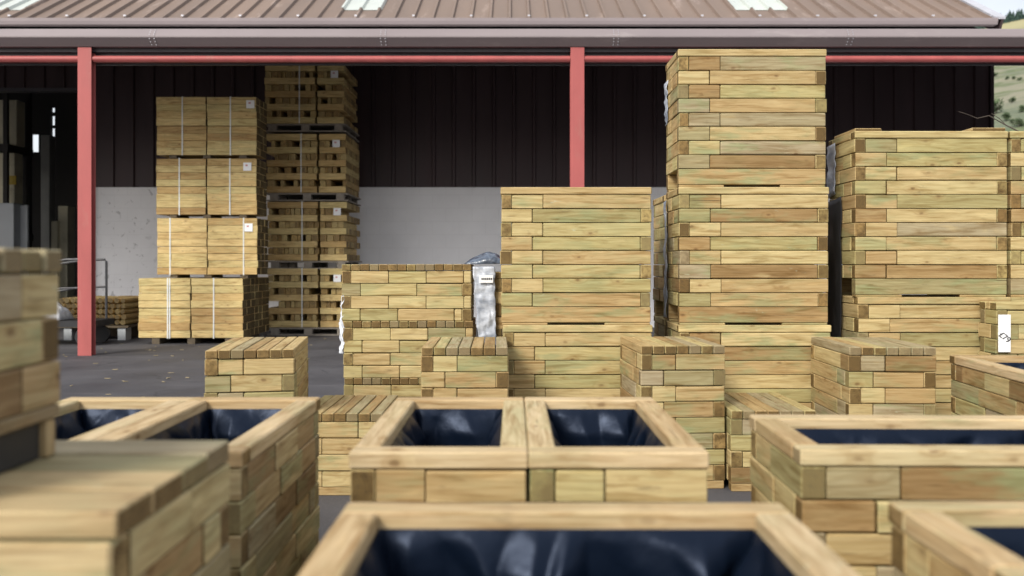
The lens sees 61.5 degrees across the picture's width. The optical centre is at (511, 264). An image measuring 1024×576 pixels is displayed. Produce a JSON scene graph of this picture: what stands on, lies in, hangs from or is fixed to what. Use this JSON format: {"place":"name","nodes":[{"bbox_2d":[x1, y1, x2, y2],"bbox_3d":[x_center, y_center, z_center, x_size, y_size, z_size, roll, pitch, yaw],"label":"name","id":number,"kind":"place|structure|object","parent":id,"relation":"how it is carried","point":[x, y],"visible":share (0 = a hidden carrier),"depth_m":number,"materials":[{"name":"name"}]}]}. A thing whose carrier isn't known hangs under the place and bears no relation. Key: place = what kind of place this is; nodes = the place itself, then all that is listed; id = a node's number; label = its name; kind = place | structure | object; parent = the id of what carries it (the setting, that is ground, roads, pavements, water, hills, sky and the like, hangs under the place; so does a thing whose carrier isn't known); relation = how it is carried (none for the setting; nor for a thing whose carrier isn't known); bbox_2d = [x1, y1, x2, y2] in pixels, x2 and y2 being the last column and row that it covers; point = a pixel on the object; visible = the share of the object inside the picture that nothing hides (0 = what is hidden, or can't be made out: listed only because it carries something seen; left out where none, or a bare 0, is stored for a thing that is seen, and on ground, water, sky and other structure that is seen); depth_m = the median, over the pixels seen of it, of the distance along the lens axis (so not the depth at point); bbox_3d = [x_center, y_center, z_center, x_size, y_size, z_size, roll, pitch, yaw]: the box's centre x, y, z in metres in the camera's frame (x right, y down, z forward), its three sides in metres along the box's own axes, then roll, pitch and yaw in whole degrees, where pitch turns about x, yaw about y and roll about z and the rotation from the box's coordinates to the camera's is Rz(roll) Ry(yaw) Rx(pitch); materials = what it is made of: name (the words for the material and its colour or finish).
{"place":"outdoors","nodes":[
{"label":"outdoors","id":0,"kind":"place"},
{"bbox_2d":[0,203,24,273],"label":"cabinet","id":1,"kind":"object","parent":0,"point":[9,225],"visible":0.31,"depth_m":16.00,"materials":[{"name":"grey metal"}]},
{"bbox_2d":[50,327,750,543],"bbox_3d":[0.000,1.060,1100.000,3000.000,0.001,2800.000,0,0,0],"label":"ground","id":2,"kind":"structure","parent":0,"point":[137,370],"depth_m":8.48,"materials":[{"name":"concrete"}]},
{"bbox_2d":[0,93,32,273],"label":"storage rack","id":3,"kind":"object","parent":2,"relation":"on","point":[6,148],"visible":0.4,"depth_m":17.40,"materials":[{"name":"black metal"}]},
{"bbox_2d":[0,153,2,202],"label":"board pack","id":4,"kind":"object","parent":3,"relation":"on","point":[1,177],"visible":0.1,"depth_m":16.95,"materials":[{"name":"brown wood"}]},
{"bbox_2d":[0,100,24,146],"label":"board pack","id":5,"kind":"object","parent":3,"relation":"on","point":[16,122],"visible":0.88,"depth_m":16.95,"materials":[{"name":"brown wood"}]},
{"bbox_2d":[9,153,22,203],"bbox_3d":[-9.837,-1.421,17.090,0.151,1.578,0.320,0,0,0],"label":"board pack","id":6,"kind":"object","parent":3,"relation":"on","point":[15,177],"visible":0.67,"depth_m":16.99,"materials":[{"name":"grey paint"}]},
{"bbox_2d":[20,205,28,273],"bbox_3d":[-9.195,-0.034,16.230,0.143,2.188,0.060,0,0,0],"label":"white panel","id":7,"kind":"object","parent":2,"relation":"on","point":[24,226],"visible":0.42,"depth_m":16.20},
{"bbox_2d":[41,135,54,273],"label":"steel column","id":8,"kind":"structure","parent":2,"relation":"on","point":[47,179],"depth_m":18.50,"materials":[{"name":"grey metal"}]},
{"bbox_2d":[51,221,59,302],"bbox_3d":[-9.317,0.082,17.650,0.126,1.956,0.300,0,0,0],"label":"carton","id":9,"kind":"object","parent":2,"relation":"on","point":[55,235],"visible":0.32,"depth_m":17.50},
{"bbox_2d":[58,206,74,303],"bbox_3d":[-9.194,-0.075,17.750,0.197,2.271,0.300,0,0,0],"label":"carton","id":10,"kind":"object","parent":2,"relation":"on","point":[66,216],"visible":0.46,"depth_m":17.61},
{"bbox_2d":[58,258,114,342],"bbox_3d":[-6.100,0.484,11.500,1.300,1.151,0.600,0,0,0],"label":"platform trolley","id":11,"kind":"object","parent":2,"relation":"on","point":[103,333],"visible":0.32,"depth_m":11.69,"materials":[{"name":"grey metal"}]},
{"bbox_2d":[50,302,73,319],"bbox_3d":[-6.170,0.602,11.440,0.500,0.250,0.400,0,0,0],"label":"plastic bag","id":12,"kind":"object","parent":11,"relation":"on","point":[64,313],"visible":0.25,"depth_m":11.41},
{"bbox_2d":[59,296,141,339],"bbox_3d":[-5.900,0.763,12.590,1.000,0.594,1.020,0,0,0],"label":"loaded pallet","id":13,"kind":"object","parent":2,"relation":"on","point":[123,311],"visible":0.59,"depth_m":12.13,"materials":[{"name":"brown wood"}]},
{"bbox_2d":[54,397,194,439],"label":"planter","id":14,"kind":"object","parent":2,"relation":"on","point":[85,418],"visible":0.11,"depth_m":2.63,"materials":[{"name":"brown wood"}]},
{"bbox_2d":[59,338,326,394],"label":"wood chips","id":15,"kind":"object","parent":2,"relation":"on","point":[148,360],"visible":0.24,"depth_m":8.67,"materials":[{"name":"beige wood"}]},
{"bbox_2d":[138,277,268,343],"bbox_3d":[-4.296,0.617,12.122,1.407,0.886,1.252,0,0,0],"label":"timber bundle","id":16,"kind":"object","parent":2,"relation":"on","point":[194,310],"visible":1,"depth_m":11.51,"materials":[{"name":"brown wood"}]},
{"bbox_2d":[157,218,267,277],"bbox_3d":[-4.136,-0.233,11.925,1.374,0.816,0.506,0,0,0],"label":"timber bundle","id":17,"kind":"object","parent":16,"relation":"on","point":[215,247],"visible":1,"depth_m":11.68,"materials":[{"name":"brown wood"}]},
{"bbox_2d":[156,158,266,217],"bbox_3d":[-4.150,-1.046,11.925,1.368,0.811,0.506,0,0,0],"label":"timber bundle","id":18,"kind":"object","parent":17,"relation":"on","point":[211,188],"visible":0.99,"depth_m":11.69,"materials":[{"name":"brown wood"}]},
{"bbox_2d":[156,97,266,158],"bbox_3d":[-4.150,-1.868,11.925,1.367,0.836,0.506,0,0,0],"label":"timber bundle","id":19,"kind":"object","parent":18,"relation":"on","point":[210,127],"visible":1,"depth_m":11.69,"materials":[{"name":"brown wood"}]},
{"bbox_2d":[95,397,320,575],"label":"planter","id":20,"kind":"object","parent":2,"relation":"on","point":[274,512],"visible":0.45,"depth_m":2.32,"materials":[{"name":"brown wood"}]},
{"bbox_2d":[204,336,307,396],"bbox_3d":[-1.229,0.720,4.213,0.399,0.679,0.709,0,0,-8],"label":"seat box","id":21,"kind":"object","parent":2,"relation":"on","point":[258,367],"visible":0.41,"depth_m":3.88,"materials":[{"name":"brown wood"}]},
{"bbox_2d":[267,268,351,335],"bbox_3d":[-3.062,0.551,13.470,1.225,1.017,1.157,0,0,0],"label":"timber pallet","id":22,"kind":"object","parent":2,"relation":"on","point":[309,300],"visible":0.77,"depth_m":12.91,"materials":[{"name":"brown wood"}]},
{"bbox_2d":[267,201,361,268],"bbox_3d":[-3.062,-0.449,13.471,1.225,1.017,1.157,0,0,0],"label":"timber pallet","id":23,"kind":"object","parent":22,"relation":"on","point":[315,235],"visible":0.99,"depth_m":12.91,"materials":[{"name":"brown wood"}]},
{"bbox_2d":[266,133,360,205],"bbox_3d":[-3.078,-1.468,13.471,1.225,1.017,1.157,0,0,0],"label":"timber pallet","id":24,"kind":"object","parent":23,"relation":"on","point":[319,168],"visible":1,"depth_m":12.91,"materials":[{"name":"brown wood"}]},
{"bbox_2d":[264,66,358,141],"bbox_3d":[-3.103,-2.509,13.470,1.225,1.017,1.157,0,0,0],"label":"timber pallet","id":25,"kind":"object","parent":24,"relation":"on","point":[317,100],"visible":0.98,"depth_m":12.91,"materials":[{"name":"brown wood"}]},
{"bbox_2d":[317,395,397,494],"bbox_3d":[-0.791,0.870,4.230,0.398,0.379,0.567,0,0,0],"label":"box","id":26,"kind":"object","parent":2,"relation":"on","point":[347,423],"visible":0.41,"depth_m":3.95,"materials":[{"name":"brown wood"}]},
{"bbox_2d":[349,397,527,502],"bbox_3d":[-0.163,0.739,2.316,0.402,0.643,0.805,0,0,0],"label":"planter","id":27,"kind":"object","parent":2,"relation":"on","point":[439,449],"visible":0.61,"depth_m":1.92,"materials":[{"name":"brown wood"}]},
{"bbox_2d":[421,337,508,396],"bbox_3d":[-0.226,0.721,4.281,0.416,0.678,0.593,0,0,-1],"label":"seat box","id":28,"kind":"object","parent":2,"relation":"on","point":[464,367],"visible":0.3,"depth_m":3.99,"materials":[{"name":"brown wood"}]},
{"bbox_2d":[0,29,1023,355],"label":"canopy","id":29,"kind":"object","parent":2,"relation":"on","point":[88,51],"visible":0.92,"depth_m":10.03,"materials":[{"name":"red metal"}]},
{"bbox_2d":[503,322,652,397],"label":"stacked planter","id":30,"kind":"object","parent":2,"relation":"on","point":[566,359],"visible":0.34,"depth_m":4.60,"materials":[{"name":"brown wood"}]},
{"bbox_2d":[500,187,651,324],"bbox_3d":[0.342,-0.047,4.796,0.812,0.738,0.396,0,0,0],"label":"stacked planter","id":31,"kind":"object","parent":30,"relation":"on","point":[578,254],"visible":1,"depth_m":4.60,"materials":[{"name":"brown wood"}]},
{"bbox_2d":[298,503,859,575],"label":"planter","id":32,"kind":"object","parent":2,"relation":"on","point":[569,539],"visible":1,"depth_m":1.44,"materials":[{"name":"brown wood"}]},
{"bbox_2d":[524,397,708,502],"bbox_3d":[0.240,0.739,2.316,0.404,0.643,0.806,0,0,0],"label":"planter","id":33,"kind":"object","parent":2,"relation":"on","point":[615,450],"visible":0.64,"depth_m":1.92,"materials":[{"name":"brown wood"}]},
{"bbox_2d":[654,315,667,336],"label":"stacked planter","id":34,"kind":"object","parent":2,"relation":"on","point":[660,328],"visible":0.02,"depth_m":5.28,"materials":[{"name":"brown wood"}]},
{"bbox_2d":[653,195,677,318],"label":"stacked planter","id":35,"kind":"object","parent":34,"relation":"on","point":[659,242],"visible":0.21,"depth_m":5.30,"materials":[{"name":"brown wood"}]},
{"bbox_2d":[620,336,724,488],"bbox_3d":[0.792,0.720,4.325,0.413,0.679,0.539,0,0,-3],"label":"seat box","id":36,"kind":"object","parent":2,"relation":"on","point":[680,380],"visible":0.61,"depth_m":4.07,"materials":[{"name":"brown wood"}]},
{"bbox_2d":[666,321,830,407],"bbox_3d":[1.299,0.691,4.785,0.818,0.738,0.389,0,0,0],"label":"stacked planter","id":37,"kind":"object","parent":2,"relation":"on","point":[766,357],"visible":0.22,"depth_m":4.59,"materials":[{"name":"brown wood"}]},
{"bbox_2d":[666,187,828,324],"bbox_3d":[1.292,-0.047,4.785,0.803,0.738,0.388,0,0,0],"label":"stacked planter","id":38,"kind":"object","parent":37,"relation":"on","point":[746,254],"visible":1,"depth_m":4.59,"materials":[{"name":"brown wood"}]},
{"bbox_2d":[663,201,667,317],"bbox_3d":[0.882,-0.035,4.940,0.017,0.670,0.080,0,0,0],"label":"plastic sheet","id":39,"kind":"object","parent":38,"relation":"hanging from","point":[665,293],"visible":1,"depth_m":4.95,"materials":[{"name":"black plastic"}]},
{"bbox_2d":[666,49,826,192],"bbox_3d":[1.285,-0.785,4.785,0.799,0.738,0.377,0,0,0],"label":"stacked planter","id":40,"kind":"object","parent":38,"relation":"on","point":[746,117],"visible":0.96,"depth_m":4.60,"materials":[{"name":"brown wood"}]},
{"bbox_2d":[664,80,667,125],"bbox_3d":[0.883,-0.925,4.924,0.018,0.250,0.088,0,0,3],"label":"plastic sheet","id":41,"kind":"object","parent":40,"relation":"attached to","point":[666,102],"visible":1,"depth_m":4.92,"materials":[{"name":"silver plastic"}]},
{"bbox_2d":[724,392,815,490],"bbox_3d":[1.222,0.870,4.310,0.407,0.379,0.588,0,0,0],"label":"bench","id":42,"kind":"object","parent":2,"relation":"on","point":[740,408],"visible":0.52,"depth_m":4.03,"materials":[{"name":"brown wood"}]},
{"bbox_2d":[811,337,935,414],"bbox_3d":[1.778,0.721,4.280,0.407,0.678,0.581,0,0,2],"label":"seat box","id":43,"kind":"object","parent":2,"relation":"on","point":[869,376],"visible":0.54,"depth_m":4.00,"materials":[{"name":"brown wood"}]},
{"bbox_2d":[749,414,1023,575],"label":"planter","id":44,"kind":"object","parent":2,"relation":"on","point":[836,484],"visible":0.66,"depth_m":1.94,"materials":[{"name":"brown wood"}]},
{"bbox_2d":[841,295,1010,414],"bbox_3d":[2.256,0.616,4.783,0.819,0.888,0.387,0,0,0],"label":"stacked planter","id":45,"kind":"object","parent":2,"relation":"on","point":[946,326],"visible":0.21,"depth_m":4.59,"materials":[{"name":"brown wood"}]},
{"bbox_2d":[829,131,1007,296],"bbox_3d":[2.243,-0.272,4.791,0.825,0.888,0.387,0,0,0],"label":"stacked planter","id":46,"kind":"object","parent":45,"relation":"on","point":[924,212],"visible":0.97,"depth_m":4.60,"materials":[{"name":"brown wood"}]},
{"bbox_2d":[826,143,835,198],"bbox_3d":[1.826,-0.535,4.920,0.018,0.310,0.120,0,0,0],"label":"plastic sheet","id":47,"kind":"object","parent":46,"relation":"hanging from","point":[831,165],"visible":0.96,"depth_m":4.92,"materials":[{"name":"silver plastic"}]},
{"bbox_2d":[825,197,841,336],"bbox_3d":[1.823,0.290,4.873,0.019,1.340,0.225,0,0,0],"label":"dark sheet","id":48,"kind":"object","parent":46,"relation":"attached to","point":[834,264],"visible":0.49,"depth_m":4.86,"materials":[{"name":"black plastic"}]},
{"bbox_2d":[834,128,880,138],"bbox_3d":[1.913,-0.726,4.770,0.143,0.017,0.300,0,0,0],"label":"loose board","id":49,"kind":"object","parent":46,"relation":"on","point":[859,129],"visible":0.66,"depth_m":4.62,"materials":[{"name":"brown wood"}]},
{"bbox_2d":[963,128,1004,130],"bbox_3d":[2.550,-0.726,4.760,0.180,0.017,0.320,0,0,0],"label":"loose board","id":50,"kind":"object","parent":46,"relation":"on","point":[986,129],"visible":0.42,"depth_m":4.60,"materials":[{"name":"brown wood"}]},
{"bbox_2d":[888,501,1023,575],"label":"planter","id":51,"kind":"object","parent":2,"relation":"on","point":[957,538],"visible":1,"depth_m":1.43,"materials":[{"name":"brown wood"}]},
{"bbox_2d":[950,355,1023,415],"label":"planter","id":52,"kind":"object","parent":2,"relation":"on","point":[987,384],"visible":0.54,"depth_m":3.68,"materials":[{"name":"brown wood"}]},
{"bbox_2d":[961,112,1017,130],"bbox_3d":[4.253,-0.140,7.500,0.718,2.400,0.023,0,0,0],"label":"bramble stem","id":53,"kind":"object","parent":2,"relation":"on","point":[995,119],"visible":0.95,"depth_m":7.50,"materials":[{"name":"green plant"}]},
{"bbox_2d":[978,301,1023,354],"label":"tagged planter","id":54,"kind":"object","parent":2,"relation":"on","point":[1001,328],"visible":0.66,"depth_m":4.40,"materials":[{"name":"brown wood"}]},
{"bbox_2d":[1010,297,1023,300],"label":"stacked planter","id":55,"kind":"object","parent":2,"relation":"on","point":[1017,298],"depth_m":4.60,"materials":[{"name":"brown wood"}]},
{"bbox_2d":[974,131,1023,296],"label":"stacked planter","id":56,"kind":"object","parent":55,"relation":"on","point":[1015,213],"visible":0.34,"depth_m":4.60,"materials":[{"name":"brown wood"}]},
{"bbox_3d":[-0.918,1.051,1.185,0.765,0.018,0.050,0,0,0],"label":"timber bearer","id":57,"kind":"object","parent":2,"relation":"on","visible":0},
{"bbox_2d":[0,440,230,575],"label":"bench box","id":58,"kind":"object","parent":57,"relation":"on","point":[114,507],"visible":1,"depth_m":1.29,"materials":[{"name":"brown wood"}]},
{"bbox_2d":[0,248,60,473],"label":"raised box","id":59,"kind":"object","parent":58,"relation":"on","point":[29,377],"visible":1,"depth_m":1.40,"materials":[{"name":"brown wood"}]},
{"bbox_3d":[-0.615,1.037,5.470,0.770,0.047,0.060,0,0,0],"label":"timber bearer","id":60,"kind":"object","parent":2,"relation":"on","visible":0},
{"bbox_2d":[344,377,421,396],"bbox_3d":[-0.613,0.843,5.312,0.781,0.340,0.398,0,0,0],"label":"block box","id":61,"kind":"object","parent":60,"relation":"on","point":[405,387],"visible":0.16,"depth_m":5.12,"materials":[{"name":"brown wood"}]},
{"bbox_2d":[343,317,475,377],"bbox_3d":[-0.617,0.503,5.314,0.779,0.339,0.398,0,0,0],"label":"block box","id":62,"kind":"object","parent":61,"relation":"on","point":[382,349],"visible":0.73,"depth_m":5.12,"materials":[{"name":"brown wood"}]},
{"bbox_2d":[342,264,473,320],"bbox_3d":[-0.631,0.165,5.317,0.780,0.339,0.399,0,0,0],"label":"block box","id":63,"kind":"object","parent":62,"relation":"on","point":[404,292],"visible":0.98,"depth_m":5.12,"materials":[{"name":"brown wood"}]},
{"bbox_2d":[339,295,344,353],"bbox_3d":[-1.018,0.355,5.142,0.027,0.351,0.058,0,0,-25],"label":"plastic sheet","id":64,"kind":"object","parent":63,"relation":"hanging from","point":[341,327],"visible":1,"depth_m":5.13,"materials":[{"name":"white plastic"}]},
{"bbox_2d":[464,252,499,263],"bbox_3d":[-0.170,-0.043,5.290,0.240,0.075,0.340,0,0,0],"label":"folded sheet","id":65,"kind":"object","parent":63,"relation":"on","point":[488,258],"visible":0.91,"depth_m":5.14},
{"bbox_2d":[473,267,495,344],"bbox_3d":[-0.162,0.260,5.078,0.140,0.501,0.035,0,0,0],"label":"plastic sheet","id":66,"kind":"object","parent":63,"relation":"hanging from","point":[484,290],"visible":0.85,"depth_m":5.08,"materials":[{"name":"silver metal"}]},
{"bbox_2d":[496,329,502,336],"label":"block box","id":67,"kind":"object","parent":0,"point":[499,332],"visible":0.03,"depth_m":5.12,"materials":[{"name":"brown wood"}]},
{"bbox_2d":[495,272,511,328],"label":"block box","id":68,"kind":"object","parent":67,"relation":"on","point":[498,290],"visible":0.12,"depth_m":5.12,"materials":[{"name":"brown wood"}]},
{"bbox_2d":[0,0,1005,326],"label":"barn","id":69,"kind":"structure","parent":0,"point":[448,154],"depth_m":14.58,"materials":[{"name":"brown metal"}]},
{"bbox_2d":[33,0,1023,151],"label":"sky","id":70,"kind":"structure","parent":0,"point":[1003,6],"materials":[{"name":"white"}]},
{"bbox_2d":[982,19,1023,131],"bbox_3d":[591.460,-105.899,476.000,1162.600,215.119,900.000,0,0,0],"label":"hill","id":71,"kind":"structure","parent":0,"point":[1007,89],"depth_m":215.64,"materials":[{"name":"green plant"}]},
{"bbox_2d":[975,9,1023,28],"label":"conifer wood","id":72,"kind":"object","parent":71,"relation":"on","point":[1017,16],"visible":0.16,"depth_m":627.77,"materials":[{"name":"green plant"}]},
{"bbox_2d":[994,98,1007,113],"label":"shrub","id":73,"kind":"object","parent":71,"relation":"on","point":[996,109],"visible":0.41,"depth_m":145.67,"materials":[{"name":"green plant"}]},
{"bbox_2d":[1000,112,1010,120],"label":"shrub","id":74,"kind":"object","parent":71,"relation":"on","point":[1007,116],"visible":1,"depth_m":136.59,"materials":[{"name":"green plant"}]},
{"bbox_2d":[1008,118,1023,126],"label":"shrub","id":75,"kind":"object","parent":71,"relation":"on","point":[1019,121],"visible":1,"depth_m":130.11,"materials":[{"name":"green plant"}]},
{"bbox_2d":[1018,105,1023,111],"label":"shrub","id":76,"kind":"object","parent":71,"relation":"on","point":[1021,108],"visible":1,"depth_m":141.82,"materials":[{"name":"green plant"}]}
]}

